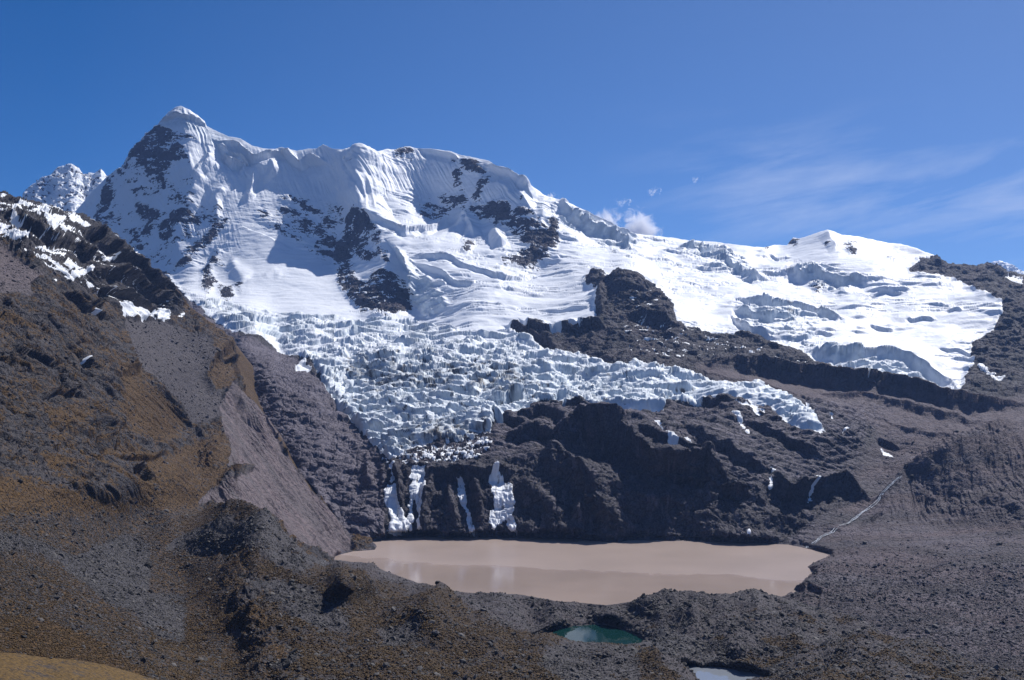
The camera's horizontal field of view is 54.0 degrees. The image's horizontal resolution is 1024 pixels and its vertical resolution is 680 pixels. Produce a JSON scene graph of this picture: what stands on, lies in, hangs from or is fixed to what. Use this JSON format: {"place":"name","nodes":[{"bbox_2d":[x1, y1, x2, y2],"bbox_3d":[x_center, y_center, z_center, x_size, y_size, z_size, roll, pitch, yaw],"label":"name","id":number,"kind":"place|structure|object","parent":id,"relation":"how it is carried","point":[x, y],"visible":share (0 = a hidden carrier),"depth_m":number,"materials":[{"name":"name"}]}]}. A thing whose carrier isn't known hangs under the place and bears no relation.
{"place":"outdoors","nodes":[
{"label":"outdoors","id":0,"kind":"place"},
{"bbox_2d":[22,164,106,211],"bbox_3d":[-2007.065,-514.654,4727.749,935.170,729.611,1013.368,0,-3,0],"label":"mountain","id":1,"kind":"structure","parent":0,"point":[69,187],"depth_m":4796.89,"materials":[{"name":"white snow"}]},
{"bbox_2d":[0,653,154,679],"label":"knoll terrain","id":2,"kind":"structure","parent":0,"point":[14,666],"depth_m":229.86,"materials":[{"name":"brown plant"}]},
{"bbox_2d":[0,191,376,679],"bbox_3d":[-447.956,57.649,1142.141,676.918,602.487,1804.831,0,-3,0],"label":"hillside terrain","id":3,"kind":"structure","parent":0,"point":[44,232],"depth_m":1066.10,"materials":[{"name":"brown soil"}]},
{"bbox_2d":[0,199,250,521],"bbox_3d":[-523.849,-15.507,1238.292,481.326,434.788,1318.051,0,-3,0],"label":"rubble","id":4,"kind":"object","parent":3,"relation":"on","point":[152,381],"visible":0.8,"depth_m":1176.17,"materials":[{"name":"stone"}]},
{"bbox_2d":[0,501,284,679],"bbox_3d":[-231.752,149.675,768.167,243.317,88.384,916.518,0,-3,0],"label":"rubble","id":5,"kind":"object","parent":3,"relation":"on","point":[111,585],"visible":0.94,"depth_m":610.69,"materials":[{"name":"stone"}]},
{"bbox_2d":[144,562,152,567],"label":"boulder","id":6,"kind":"object","parent":5,"relation":"on","point":[148,564],"visible":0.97,"depth_m":795.01,"materials":[{"name":"stone"}]},
{"bbox_2d":[199,383,350,557],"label":"moraine terrain","id":7,"kind":"structure","parent":0,"point":[273,481],"depth_m":1346.35,"materials":[{"name":"grey gravel"}]},
{"bbox_2d":[190,302,385,540],"bbox_3d":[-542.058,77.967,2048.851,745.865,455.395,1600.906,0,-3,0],"label":"rock slope","id":8,"kind":"structure","parent":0,"point":[335,454],"depth_m":1612.85,"materials":[{"name":"grey stone"}]},
{"bbox_2d":[192,297,824,458],"bbox_3d":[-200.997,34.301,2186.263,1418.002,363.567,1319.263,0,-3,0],"label":"glacier","id":9,"kind":"object","parent":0,"point":[393,386],"visible":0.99,"depth_m":1911.19,"materials":[{"name":"white ice"}]},
{"bbox_2d":[0,0,1023,270],"label":"sky","id":10,"kind":"structure","parent":0,"point":[754,123],"materials":[{"name":"blue"}]},
{"bbox_2d":[75,106,1023,453],"bbox_3d":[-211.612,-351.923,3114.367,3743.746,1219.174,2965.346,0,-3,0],"label":"mountain","id":11,"kind":"structure","parent":0,"point":[189,204],"depth_m":3128.55,"materials":[{"name":"white snow"}]},
{"bbox_2d":[334,537,829,604],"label":"lake water","id":12,"kind":"structure","parent":0,"point":[589,572],"depth_m":1148.94,"materials":[{"name":"beige liquid"}]},
{"bbox_2d":[145,498,1023,679],"bbox_3d":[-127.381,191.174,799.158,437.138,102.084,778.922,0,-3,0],"label":"moraine terrain","id":13,"kind":"structure","parent":0,"point":[236,633],"depth_m":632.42,"materials":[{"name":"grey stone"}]},
{"bbox_2d":[175,499,1023,679],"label":"rubble","id":14,"kind":"object","parent":13,"relation":"on","point":[287,662],"visible":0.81,"depth_m":646.58,"materials":[{"name":"stone"}]},
{"bbox_2d":[334,392,838,558],"bbox_3d":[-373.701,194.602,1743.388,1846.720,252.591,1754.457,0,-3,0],"label":"cliff","id":15,"kind":"structure","parent":0,"point":[724,467],"depth_m":1422.65,"materials":[{"name":"grey stone"}]},
{"bbox_2d":[384,461,412,536],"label":"frozen waterfall","id":16,"kind":"structure","parent":15,"relation":"on","point":[399,523],"depth_m":1376.70,"materials":[{"name":"white ice"}]},
{"bbox_2d":[407,464,425,529],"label":"frozen waterfall","id":17,"kind":"structure","parent":15,"relation":"on","point":[418,483],"depth_m":1412.62,"materials":[{"name":"white ice"}]},
{"bbox_2d":[456,477,475,536],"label":"frozen waterfall","id":18,"kind":"structure","parent":15,"relation":"on","point":[461,494],"depth_m":1393.92,"materials":[{"name":"white ice"}]},
{"bbox_2d":[489,461,517,534],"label":"frozen waterfall","id":19,"kind":"structure","parent":15,"relation":"on","point":[504,503],"depth_m":1391.33,"materials":[{"name":"white ice"}]},
{"bbox_2d":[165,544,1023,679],"bbox_3d":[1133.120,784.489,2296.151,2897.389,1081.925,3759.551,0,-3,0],"label":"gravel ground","id":20,"kind":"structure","parent":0,"point":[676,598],"depth_m":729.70,"materials":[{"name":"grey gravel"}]},
{"bbox_2d":[546,624,642,643],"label":"pond water","id":21,"kind":"structure","parent":0,"point":[597,633],"depth_m":766.53,"materials":[{"name":"teal liquid"}]},
{"bbox_2d":[526,267,850,388],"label":"rock terrain","id":22,"kind":"object","parent":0,"point":[614,329],"visible":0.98,"depth_m":2236.21,"materials":[{"name":"grey stone"}]},
{"bbox_2d":[685,665,764,679],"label":"pond water","id":23,"kind":"structure","parent":0,"point":[711,673],"depth_m":630.30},
{"bbox_2d":[805,476,901,547],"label":"stream water","id":24,"kind":"structure","parent":0,"point":[855,516],"depth_m":1380.74,"materials":[{"name":"white liquid"}]},
{"bbox_2d":[695,358,1023,670],"bbox_3d":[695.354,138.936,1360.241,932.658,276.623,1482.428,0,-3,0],"label":"valley terrain","id":25,"kind":"structure","parent":0,"point":[893,406],"depth_m":1408.85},
{"bbox_2d":[784,425,1023,669],"bbox_3d":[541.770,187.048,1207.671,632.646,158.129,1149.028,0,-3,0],"label":"rubble","id":26,"kind":"object","parent":25,"relation":"on","point":[1003,592],"visible":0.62,"depth_m":911.76,"materials":[{"name":"stone"}]},
{"bbox_2d":[991,260,1023,274],"bbox_3d":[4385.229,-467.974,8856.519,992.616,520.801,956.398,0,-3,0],"label":"mountain","id":27,"kind":"structure","parent":0,"point":[1008,267],"depth_m":8956.63,"materials":[{"name":"white snow"}]}
]}

